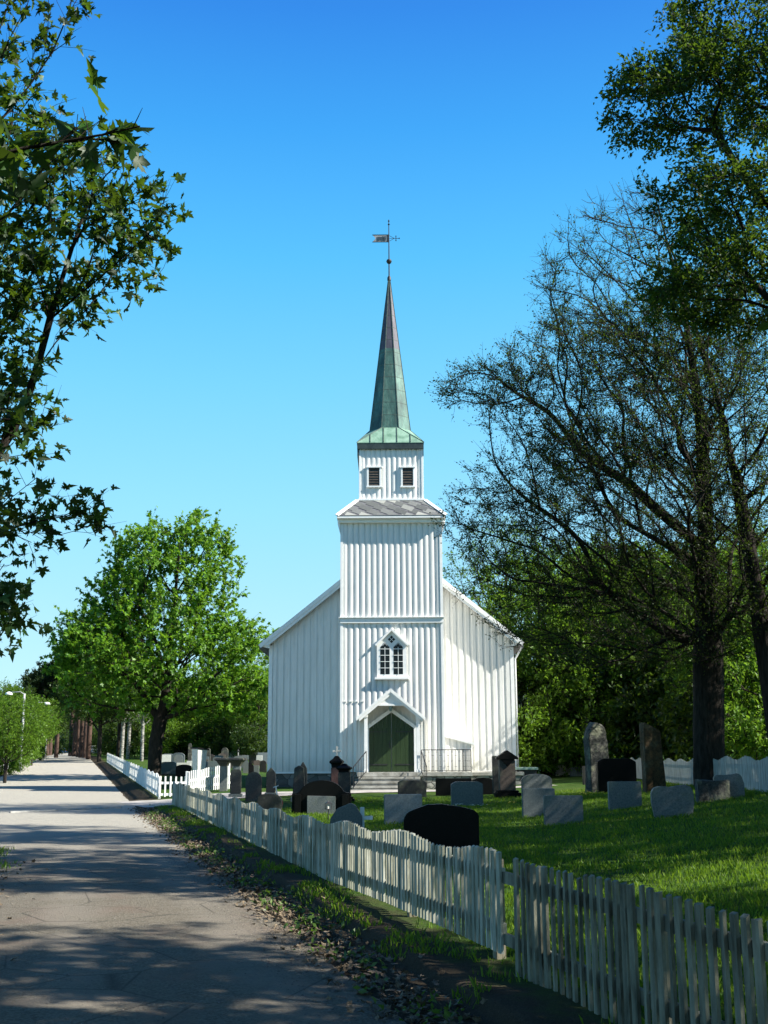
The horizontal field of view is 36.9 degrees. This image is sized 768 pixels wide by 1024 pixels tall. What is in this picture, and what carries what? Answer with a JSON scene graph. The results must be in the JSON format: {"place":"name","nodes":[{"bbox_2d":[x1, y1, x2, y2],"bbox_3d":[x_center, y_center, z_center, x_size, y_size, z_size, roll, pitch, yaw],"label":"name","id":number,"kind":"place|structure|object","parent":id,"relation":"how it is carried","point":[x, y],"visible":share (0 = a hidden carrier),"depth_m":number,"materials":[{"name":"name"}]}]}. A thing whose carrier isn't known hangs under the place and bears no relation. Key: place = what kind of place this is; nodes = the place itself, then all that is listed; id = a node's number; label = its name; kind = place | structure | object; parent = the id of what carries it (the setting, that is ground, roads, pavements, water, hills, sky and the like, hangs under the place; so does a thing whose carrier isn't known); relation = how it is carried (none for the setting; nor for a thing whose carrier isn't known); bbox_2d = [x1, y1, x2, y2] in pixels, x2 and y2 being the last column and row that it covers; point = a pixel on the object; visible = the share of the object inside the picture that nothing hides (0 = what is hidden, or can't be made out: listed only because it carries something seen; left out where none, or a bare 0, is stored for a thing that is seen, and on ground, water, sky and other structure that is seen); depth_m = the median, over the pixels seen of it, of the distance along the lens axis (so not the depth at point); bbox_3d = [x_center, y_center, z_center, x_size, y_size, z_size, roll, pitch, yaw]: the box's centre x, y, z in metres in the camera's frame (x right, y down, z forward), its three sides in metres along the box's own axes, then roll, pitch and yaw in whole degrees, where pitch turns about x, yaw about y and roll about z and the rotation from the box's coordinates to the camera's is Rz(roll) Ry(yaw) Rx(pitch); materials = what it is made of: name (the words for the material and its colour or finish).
{"place":"outdoors","nodes":[
{"label":"outdoors","id":0,"kind":"place"},
{"bbox_2d":[0,753,406,1023],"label":"road","id":1,"kind":"structure","parent":0,"point":[64,781],"depth_m":11.30,"materials":[{"name":"asphalt"}]},
{"bbox_2d":[9,807,121,812],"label":"kerb","id":2,"kind":"structure","parent":1,"relation":"on","point":[64,809],"depth_m":36.32,"materials":[{"name":"concrete"}]},
{"bbox_2d":[1,847,383,1023],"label":"road grit","id":3,"kind":"object","parent":1,"relation":"on","point":[290,1022],"visible":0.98,"depth_m":10.96,"materials":[{"name":"gravel"}]},
{"bbox_2d":[115,786,520,807],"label":"path","id":4,"kind":"structure","parent":0,"point":[147,803],"depth_m":42.39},
{"bbox_2d":[0,753,767,1023],"bbox_3d":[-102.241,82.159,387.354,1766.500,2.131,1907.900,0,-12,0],"label":"ground","id":5,"kind":"structure","parent":0,"point":[522,1001],"depth_m":11.74,"materials":[{"name":"green plant"}]},
{"bbox_2d":[0,676,28,731],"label":"broadleaf tree","id":6,"kind":"object","parent":5,"relation":"on","point":[10,688],"visible":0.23,"depth_m":82.97,"materials":[{"name":"green plant"}]},
{"bbox_2d":[0,736,32,774],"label":"shrub","id":7,"kind":"object","parent":5,"relation":"on","point":[13,766],"visible":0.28,"depth_m":73.85,"materials":[{"name":"green plant"}]},
{"bbox_2d":[0,694,48,782],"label":"broadleaf tree","id":8,"kind":"object","parent":5,"relation":"on","point":[7,743],"visible":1,"depth_m":60.69,"materials":[{"name":"green plant"}]},
{"bbox_2d":[0,688,52,742],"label":"broadleaf tree","id":9,"kind":"object","parent":5,"relation":"on","point":[46,716],"visible":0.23,"depth_m":82.91,"materials":[{"name":"green plant"}]},
{"bbox_2d":[21,659,58,706],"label":"pine tree","id":10,"kind":"object","parent":5,"relation":"on","point":[32,678],"visible":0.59,"depth_m":143.43,"materials":[{"name":"green plant"}]},
{"bbox_2d":[16,701,63,765],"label":"broadleaf tree","id":11,"kind":"object","parent":5,"relation":"on","point":[55,724],"visible":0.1,"depth_m":98.39,"materials":[{"name":"green plant"}]},
{"bbox_2d":[29,695,68,760],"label":"broadleaf tree","id":12,"kind":"object","parent":5,"relation":"on","point":[55,710],"visible":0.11,"depth_m":120.19,"materials":[{"name":"green plant"}]},
{"bbox_2d":[37,659,71,757],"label":"pine tree","id":13,"kind":"object","parent":5,"relation":"on","point":[56,748],"visible":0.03,"depth_m":146.94,"materials":[{"name":"brown plant"}]},
{"bbox_2d":[0,57,153,424],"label":"young maple tree","id":14,"kind":"object","parent":5,"relation":"on","point":[18,151],"visible":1,"depth_m":5.07,"materials":[{"name":"green plant"}]},
{"bbox_2d":[72,662,91,759],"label":"pine tree","id":15,"kind":"object","parent":5,"relation":"on","point":[88,743],"depth_m":125.35,"materials":[{"name":"brown plant"}]},
{"bbox_2d":[46,645,145,761],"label":"broadleaf tree","id":16,"kind":"object","parent":5,"relation":"on","point":[82,715],"visible":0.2,"depth_m":109.72,"materials":[{"name":"green plant"}]},
{"bbox_2d":[0,0,193,662],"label":"maple tree","id":17,"kind":"object","parent":5,"relation":"on","point":[51,303],"visible":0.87,"depth_m":11.01,"materials":[{"name":"green plant"}]},
{"bbox_2d":[92,718,117,755],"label":"shrub","id":18,"kind":"object","parent":5,"relation":"on","point":[104,748],"visible":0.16,"depth_m":154.00,"materials":[{"name":"green plant"}]},
{"bbox_2d":[82,649,154,757],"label":"broadleaf tree","id":19,"kind":"object","parent":5,"relation":"on","point":[118,741],"visible":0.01,"depth_m":132.31,"materials":[{"name":"green plant"}]},
{"bbox_2d":[102,721,135,756],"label":"shrub","id":20,"kind":"object","parent":5,"relation":"on","point":[108,738],"visible":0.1,"depth_m":146.03,"materials":[{"name":"green plant"}]},
{"bbox_2d":[96,653,150,758],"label":"birch tree","id":21,"kind":"object","parent":5,"relation":"on","point":[122,741],"visible":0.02,"depth_m":115.67,"materials":[{"name":"white plant"}]},
{"bbox_2d":[107,753,161,795],"bbox_3d":[-16.954,16.586,74.782,0.162,1.956,65.131,3,-12,-15],"label":"picket fence","id":22,"kind":"object","parent":5,"relation":"on","point":[148,779],"visible":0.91,"depth_m":56.81,"materials":[{"name":"white paint"}]},
{"bbox_2d":[124,719,148,756],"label":"shrub","id":23,"kind":"object","parent":5,"relation":"on","point":[125,741],"visible":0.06,"depth_m":136.27,"materials":[{"name":"green plant"}]},
{"bbox_2d":[112,655,160,758],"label":"birch tree","id":24,"kind":"object","parent":5,"relation":"on","point":[128,741],"visible":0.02,"depth_m":119.59,"materials":[{"name":"white plant"}]},
{"bbox_2d":[114,663,160,760],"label":"birch tree","id":25,"kind":"object","parent":5,"relation":"on","point":[133,717],"visible":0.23,"depth_m":109.72,"materials":[{"name":"green plant"}]},
{"bbox_2d":[126,719,150,755],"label":"shrub","id":26,"kind":"object","parent":5,"relation":"on","point":[137,730],"visible":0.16,"depth_m":132.49,"materials":[{"name":"green plant"}]},
{"bbox_2d":[39,505,279,775],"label":"maple tree","id":27,"kind":"object","parent":5,"relation":"on","point":[125,608],"visible":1,"depth_m":66.29,"materials":[{"name":"green plant"}]},
{"bbox_2d":[136,717,185,755],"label":"shrub","id":28,"kind":"object","parent":5,"relation":"on","point":[166,747],"visible":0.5,"depth_m":117.86,"materials":[{"name":"green plant"}]},
{"bbox_2d":[161,762,176,775],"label":"gravestone","id":29,"kind":"object","parent":5,"relation":"on","point":[168,768],"visible":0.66,"depth_m":67.97,"materials":[{"name":"stone"}]},
{"bbox_2d":[158,776,185,798],"bbox_3d":[-8.063,10.614,43.966,1.089,1.040,0.154,3,-12,-14],"label":"return fence","id":30,"kind":"object","parent":5,"relation":"on","point":[164,794],"visible":0.59,"depth_m":43.86,"materials":[{"name":"white paint"}]},
{"bbox_2d":[163,719,200,758],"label":"shrub","id":31,"kind":"object","parent":5,"relation":"on","point":[184,750],"visible":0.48,"depth_m":119.33,"materials":[{"name":"green plant"}]},
{"bbox_2d":[176,764,191,776],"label":"gravestone","id":32,"kind":"object","parent":5,"relation":"on","point":[181,770],"visible":0.86,"depth_m":66.39,"materials":[{"name":"black stone"}]},
{"bbox_2d":[190,747,208,788],"bbox_3d":[-8.034,11.126,50.045,0.560,1.772,0.626,-12,-16,43],"label":"flared marker","id":33,"kind":"object","parent":5,"relation":"on","point":[199,754],"visible":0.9,"depth_m":49.95,"materials":[{"name":"stone"}]},
{"bbox_2d":[171,683,228,734],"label":"broadleaf tree","id":34,"kind":"object","parent":5,"relation":"on","point":[187,715],"visible":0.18,"depth_m":122.52,"materials":[{"name":"green plant"}]},
{"bbox_2d":[181,715,227,755],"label":"shrub","id":35,"kind":"object","parent":5,"relation":"on","point":[188,727],"visible":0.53,"depth_m":118.82,"materials":[{"name":"green plant"}]},
{"bbox_2d":[185,764,229,790],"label":"open gate","id":36,"kind":"structure","parent":5,"relation":"on","point":[192,780],"depth_m":45.79,"materials":[{"name":"white paint"}]},
{"bbox_2d":[214,758,229,791],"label":"gate pillar","id":37,"kind":"structure","parent":5,"relation":"on","point":[223,763],"depth_m":46.32,"materials":[{"name":"grey stone"}]},
{"bbox_2d":[200,718,246,756],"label":"shrub","id":38,"kind":"object","parent":5,"relation":"on","point":[215,737],"visible":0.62,"depth_m":117.75,"materials":[{"name":"green plant"}]},
{"bbox_2d":[201,674,267,732],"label":"broadleaf tree","id":39,"kind":"object","parent":5,"relation":"on","point":[212,715],"visible":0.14,"depth_m":120.76,"materials":[{"name":"green plant"}]},
{"bbox_2d":[228,769,242,796],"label":"gravestone","id":40,"kind":"object","parent":5,"relation":"on","point":[235,781],"visible":0.84,"depth_m":40.95,"materials":[{"name":"grey stone"}]},
{"bbox_2d":[0,806,487,1023],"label":"leaf litter","id":41,"kind":"object","parent":5,"relation":"on","point":[409,996],"visible":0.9,"depth_m":10.85,"materials":[{"name":"plant"}]},
{"bbox_2d":[223,661,268,749],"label":"broadleaf tree","id":42,"kind":"object","parent":5,"relation":"on","point":[257,716],"visible":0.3,"depth_m":115.72,"materials":[{"name":"green plant"}]},
{"bbox_2d":[229,720,267,757],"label":"shrub","id":43,"kind":"object","parent":5,"relation":"on","point":[254,744],"visible":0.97,"depth_m":97.43,"materials":[{"name":"green plant"}]},
{"bbox_2d":[245,772,261,801],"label":"gravestone","id":44,"kind":"object","parent":5,"relation":"on","point":[253,789],"visible":0.87,"depth_m":38.95,"materials":[{"name":"grey stone"}]},
{"bbox_2d":[257,794,281,810],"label":"gravestone","id":45,"kind":"object","parent":5,"relation":"on","point":[267,801],"visible":0.77,"depth_m":32.52,"materials":[{"name":"stone"}]},
{"bbox_2d":[265,768,276,793],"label":"gravestone","id":46,"kind":"object","parent":5,"relation":"on","point":[270,779],"visible":0.77,"depth_m":41.55,"materials":[{"name":"grey stone"}]},
{"bbox_2d":[290,766,304,801],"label":"gravestone","id":47,"kind":"object","parent":5,"relation":"on","point":[299,781],"visible":0.47,"depth_m":38.78,"materials":[{"name":"grey stone"}]},
{"bbox_2d":[144,808,466,1023],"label":"ditch weeds","id":48,"kind":"object","parent":5,"relation":"on","point":[447,1014],"visible":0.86,"depth_m":11.80,"materials":[{"name":"green plant"}]},
{"bbox_2d":[292,780,350,813],"bbox_3d":[-1.692,7.776,31.237,1.602,0.989,0.370,0,-12,0],"label":"arch monument","id":49,"kind":"object","parent":5,"relation":"on","point":[314,796],"visible":0.73,"depth_m":31.15,"materials":[{"name":"black stone"}]},
{"bbox_2d":[329,746,343,783],"bbox_3d":[-1.623,9.009,39.545,0.649,1.899,0.541,0,-12,0],"label":"monument","id":50,"kind":"object","parent":5,"relation":"on","point":[336,761],"visible":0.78,"depth_m":39.43,"materials":[{"name":"black stone"}]},
{"bbox_2d":[172,781,506,959],"bbox_3d":[-2.969,6.263,23.419,0.161,1.146,30.576,3,-12,-15],"label":"picket fence","id":51,"kind":"object","parent":5,"relation":"on","point":[348,854],"visible":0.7,"depth_m":12.16,"materials":[{"name":"white wood"}]},
{"bbox_2d":[336,763,354,801],"bbox_3d":[-1.310,9.004,38.065,0.688,1.358,0.573,0,-12,0],"label":"monument","id":52,"kind":"object","parent":5,"relation":"on","point":[344,778],"visible":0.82,"depth_m":37.92,"materials":[{"name":"black stone"}]},
{"bbox_2d":[330,803,361,827],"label":"gravestone","id":53,"kind":"object","parent":5,"relation":"on","point":[350,812],"visible":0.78,"depth_m":23.95,"materials":[{"name":"grey stone"}]},
{"bbox_2d":[259,220,523,789],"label":"church","id":54,"kind":"structure","parent":5,"relation":"on","point":[391,665],"depth_m":50.74,"materials":[{"name":"white paint"}]},
{"bbox_2d":[366,466,381,487],"bbox_3d":[-0.445,-1.578,51.695,0.725,0.969,0.120,0,-12,0],"label":"louvre window","id":55,"kind":"structure","parent":54,"relation":"in","point":[373,472],"depth_m":51.69,"materials":[{"name":"white paint"}]},
{"bbox_2d":[369,713,390,771],"bbox_3d":[-0.172,9.634,48.258,0.952,2.430,0.104,0,-12,0],"label":"door","id":56,"kind":"structure","parent":54,"relation":"in","point":[380,732],"depth_m":48.24,"materials":[{"name":"green paint"}]},
{"bbox_2d":[375,628,408,679],"bbox_3d":[0.325,6.052,49.202,1.454,2.185,0.240,0,-12,0],"label":"gothic window","id":57,"kind":"structure","parent":54,"relation":"in","point":[391,648],"depth_m":49.17,"materials":[{"name":"white paint"}]},
{"bbox_2d":[392,713,413,771],"bbox_3d":[0.796,9.633,48.276,0.952,2.430,0.068,0,-12,0],"label":"door","id":58,"kind":"structure","parent":54,"relation":"in","point":[403,737],"depth_m":48.24,"materials":[{"name":"green paint"}]},
{"bbox_2d":[400,466,415,487],"bbox_3d":[1.069,-1.578,51.694,0.706,0.969,0.120,0,-12,0],"label":"louvre window","id":59,"kind":"structure","parent":54,"relation":"in","point":[407,472],"depth_m":51.69,"materials":[{"name":"white paint"}]},
{"bbox_2d":[384,794,421,823],"bbox_3d":[0.439,6.878,26.503,0.875,0.748,0.160,0,-12,-3],"label":"gravestone","id":60,"kind":"object","parent":5,"relation":"on","point":[397,807],"visible":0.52,"depth_m":26.45,"materials":[{"name":"grey stone"}]},
{"bbox_2d":[398,780,426,797],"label":"gravestone","id":61,"kind":"object","parent":5,"relation":"on","point":[411,786],"visible":0.78,"depth_m":40.45,"materials":[{"name":"stone"}]},
{"bbox_2d":[404,804,478,853],"bbox_3d":[0.911,5.102,18.343,1.194,0.883,0.220,0,-12,0],"label":"gravestone","id":62,"kind":"object","parent":5,"relation":"on","point":[446,825],"visible":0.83,"depth_m":18.26,"materials":[{"name":"black stone"}]},
{"bbox_2d":[435,778,471,795],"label":"gravestone","id":63,"kind":"object","parent":5,"relation":"on","point":[443,786],"visible":0.48,"depth_m":41.38,"materials":[{"name":"black stone"}]},
{"bbox_2d":[451,781,482,805],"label":"gravestone","id":64,"kind":"object","parent":5,"relation":"on","point":[466,793],"visible":0.78,"depth_m":35.40,"materials":[{"name":"grey stone"}]},
{"bbox_2d":[472,778,492,794],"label":"gravestone","id":65,"kind":"object","parent":5,"relation":"on","point":[487,785],"visible":0.47,"depth_m":41.19,"materials":[{"name":"black stone"}]},
{"bbox_2d":[492,756,498,794],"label":"gravestone","id":66,"kind":"object","parent":5,"relation":"on","point":[495,781],"visible":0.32,"depth_m":40.43,"materials":[{"name":"stone"}]},
{"bbox_2d":[494,750,520,798],"bbox_3d":[4.183,8.955,39.193,0.868,1.664,0.724,0,-12,0],"label":"monument","id":67,"kind":"object","parent":5,"relation":"on","point":[506,772],"visible":0.94,"depth_m":38.96,"materials":[{"name":"black stone"}]},
{"bbox_2d":[442,512,573,692],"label":"airy tree","id":68,"kind":"object","parent":5,"relation":"on","point":[461,573],"visible":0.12,"depth_m":78.27,"materials":[{"name":"green plant"}]},
{"bbox_2d":[515,767,537,775],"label":"gravestone","id":69,"kind":"object","parent":5,"relation":"on","point":[528,770],"visible":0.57,"depth_m":49.02,"materials":[{"name":"stone"}]},
{"bbox_2d":[521,774,551,795],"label":"gravestone","id":70,"kind":"object","parent":5,"relation":"on","point":[536,781],"visible":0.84,"depth_m":38.93,"materials":[{"name":"grey stone"}]},
{"bbox_2d":[521,788,554,816],"bbox_3d":[3.786,7.152,28.230,0.800,0.734,0.150,0,-12,-2],"label":"gravestone","id":71,"kind":"object","parent":5,"relation":"on","point":[532,801],"visible":0.52,"depth_m":28.17,"materials":[{"name":"grey stone"}]},
{"bbox_2d":[467,542,621,775],"bbox_3d":[8.418,7.827,61.912,9.345,12.552,9.841,-6,-13,25],"label":"broadleaf tree","id":72,"kind":"object","parent":5,"relation":"on","point":[521,656],"visible":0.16,"depth_m":60.71,"materials":[{"name":"green plant"}]},
{"bbox_2d":[515,693,582,776],"bbox_3d":[7.099,11.224,56.711,4.926,4.571,5.150,10,-15,-40],"label":"shrub","id":73,"kind":"object","parent":5,"relation":"on","point":[528,755],"visible":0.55,"depth_m":55.72,"materials":[{"name":"green plant"}]},
{"bbox_2d":[491,533,607,764],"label":"airy tree","id":74,"kind":"object","parent":5,"relation":"on","point":[534,590],"visible":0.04,"depth_m":69.81,"materials":[{"name":"green plant"}]},
{"bbox_2d":[514,662,594,774],"bbox_3d":[8.714,10.715,60.998,7.482,6.596,7.546,-3,-12,12],"label":"shrub","id":75,"kind":"object","parent":5,"relation":"on","point":[522,700],"visible":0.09,"depth_m":59.52,"materials":[{"name":"green plant"}]},
{"bbox_2d":[543,795,583,825],"bbox_3d":[3.869,6.465,24.849,0.835,0.679,0.160,-1,-12,2],"label":"gravestone","id":76,"kind":"object","parent":5,"relation":"on","point":[562,808],"visible":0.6,"depth_m":24.79,"materials":[{"name":"grey stone"}]},
{"bbox_2d":[528,671,638,776],"bbox_3d":[9.838,10.655,56.968,5.542,5.714,5.794,-9,-14,35],"label":"shrub","id":77,"kind":"object","parent":5,"relation":"on","point":[577,753],"visible":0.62,"depth_m":56.02,"materials":[{"name":"green plant"}]},
{"bbox_2d":[514,592,654,727],"bbox_3d":[10.521,8.644,59.620,8.070,9.799,8.479,-7,-13,28],"label":"broadleaf tree","id":78,"kind":"object","parent":5,"relation":"on","point":[547,673],"visible":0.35,"depth_m":57.80,"materials":[{"name":"green plant"}]},
{"bbox_2d":[583,723,607,792],"bbox_3d":[7.035,8.180,38.172,0.750,2.362,0.524,3,-12,-17],"label":"standing stone","id":79,"kind":"object","parent":5,"relation":"on","point":[595,735],"visible":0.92,"depth_m":38.05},
{"bbox_2d":[424,170,767,786],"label":"beech tree","id":80,"kind":"object","parent":5,"relation":"on","point":[706,640],"visible":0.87,"depth_m":34.38,"materials":[{"name":"green plant"}]},
{"bbox_2d":[532,640,685,772],"bbox_3d":[11.465,9.840,59.132,8.270,7.291,8.340,11,-16,-43],"label":"shrub","id":81,"kind":"object","parent":5,"relation":"on","point":[592,685],"visible":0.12,"depth_m":57.23,"materials":[{"name":"green plant"}]},
{"bbox_2d":[541,532,681,658],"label":"broadleaf tree","id":82,"kind":"object","parent":5,"relation":"on","point":[560,576],"visible":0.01,"depth_m":65.20,"materials":[{"name":"green plant"}]},
{"bbox_2d":[596,758,636,793],"bbox_3d":[7.398,8.428,36.694,1.225,1.132,0.350,0,-12,0],"label":"gravestone","id":83,"kind":"object","parent":5,"relation":"on","point":[614,769],"visible":0.78,"depth_m":36.56,"materials":[{"name":"black stone"}]},
{"bbox_2d":[607,781,641,810],"bbox_3d":[5.784,6.837,27.681,0.800,0.706,0.150,1,-12,-7],"label":"gravestone","id":84,"kind":"object","parent":5,"relation":"on","point":[625,794],"visible":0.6,"depth_m":27.62,"materials":[{"name":"grey stone"}]},
{"bbox_2d":[502,857,767,1023],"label":"picket fence","id":85,"kind":"object","parent":5,"relation":"on","point":[624,913],"visible":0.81,"depth_m":6.86,"materials":[{"name":"grey paint"}]},
{"bbox_2d":[639,721,666,792],"bbox_3d":[8.045,7.351,34.423,0.680,2.153,0.385,2,-12,-11],"label":"standing stone","id":86,"kind":"object","parent":5,"relation":"on","point":[653,768],"visible":0.81,"depth_m":34.27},
{"bbox_2d":[581,564,735,759],"bbox_3d":[14.422,7.970,59.770,8.919,10.830,9.372,-6,-13,27],"label":"broadleaf tree","id":87,"kind":"object","parent":5,"relation":"on","point":[614,619],"visible":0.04,"depth_m":58.17,"materials":[{"name":"green plant"}]},
{"bbox_2d":[592,635,739,761],"bbox_3d":[13.995,9.305,56.358,7.876,6.944,7.943,-6,-13,24],"label":"shrub","id":88,"kind":"object","parent":5,"relation":"on","point":[642,704],"visible":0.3,"depth_m":54.83,"materials":[{"name":"green plant"}]},
{"bbox_2d":[650,785,693,817],"bbox_3d":[5.953,5.996,23.770,0.866,0.717,0.160,-1,-12,3],"label":"gravestone","id":89,"kind":"object","parent":5,"relation":"on","point":[671,800],"visible":0.88,"depth_m":23.70,"materials":[{"name":"grey stone"}]},
{"bbox_2d":[593,0,767,490],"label":"elm tree","id":90,"kind":"object","parent":5,"relation":"on","point":[703,54],"visible":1,"depth_m":23.12,"materials":[{"name":"green plant"}]},
{"bbox_2d":[593,240,767,738],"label":"beech tree","id":91,"kind":"object","parent":5,"relation":"on","point":[761,646],"visible":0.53,"depth_m":33.23,"materials":[{"name":"green plant"}]},
{"bbox_2d":[634,674,750,760],"bbox_3d":[15.809,10.172,57.371,6.567,6.476,6.280,-9,-14,34],"label":"shrub","id":92,"kind":"object","parent":5,"relation":"on","point":[661,692],"visible":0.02,"depth_m":56.55,"materials":[{"name":"green plant"}]},
{"bbox_2d":[630,756,767,791],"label":"back fence","id":93,"kind":"object","parent":5,"relation":"on","point":[753,773],"visible":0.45,"depth_m":31.90,"materials":[{"name":"grey paint"}]},
{"bbox_2d":[631,526,767,758],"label":"broadleaf tree","id":94,"kind":"object","parent":5,"relation":"on","point":[683,566],"visible":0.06,"depth_m":57.56,"materials":[{"name":"green plant"}]},
{"bbox_2d":[651,637,763,761],"bbox_3d":[15.606,8.434,51.417,7.482,6.596,7.546,-8,-14,32],"label":"shrub","id":95,"kind":"object","parent":5,"relation":"on","point":[684,703],"visible":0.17,"depth_m":50.70,"materials":[{"name":"green plant"}]},
{"bbox_2d":[694,779,729,802],"bbox_3d":[7.659,6.544,26.866,0.807,0.611,0.360,0,-12,0],"label":"gravestone","id":96,"kind":"object","parent":5,"relation":"on","point":[707,789],"visible":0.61,"depth_m":26.74,"materials":[{"name":"stone"}]},
{"bbox_2d":[658,535,767,714],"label":"broadleaf tree","id":97,"kind":"object","parent":5,"relation":"on","point":[749,643],"visible":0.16,"depth_m":49.24,"materials":[{"name":"green plant"}]},
{"bbox_2d":[713,773,744,797],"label":"gravestone","id":98,"kind":"object","parent":5,"relation":"on","point":[736,788],"visible":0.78,"depth_m":27.07,"materials":[{"name":"grey stone"}]},
{"bbox_2d":[724,648,767,760],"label":"shrub","id":99,"kind":"object","parent":5,"relation":"on","point":[757,742],"visible":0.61,"depth_m":44.69,"materials":[{"name":"green plant"}]},
{"bbox_2d":[0,0,767,690],"label":"sky","id":100,"kind":"structure","parent":0,"point":[244,387],"materials":[{"name":"blue"}]},
{"bbox_2d":[153,804,642,1023],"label":"verge grass","id":101,"kind":"structure","parent":0,"point":[408,936],"depth_m":11.69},
{"bbox_2d":[282,780,767,1023],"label":"lawn grass","id":102,"kind":"structure","parent":0,"point":[633,865],"depth_m":17.90,"materials":[{"name":"plant"}]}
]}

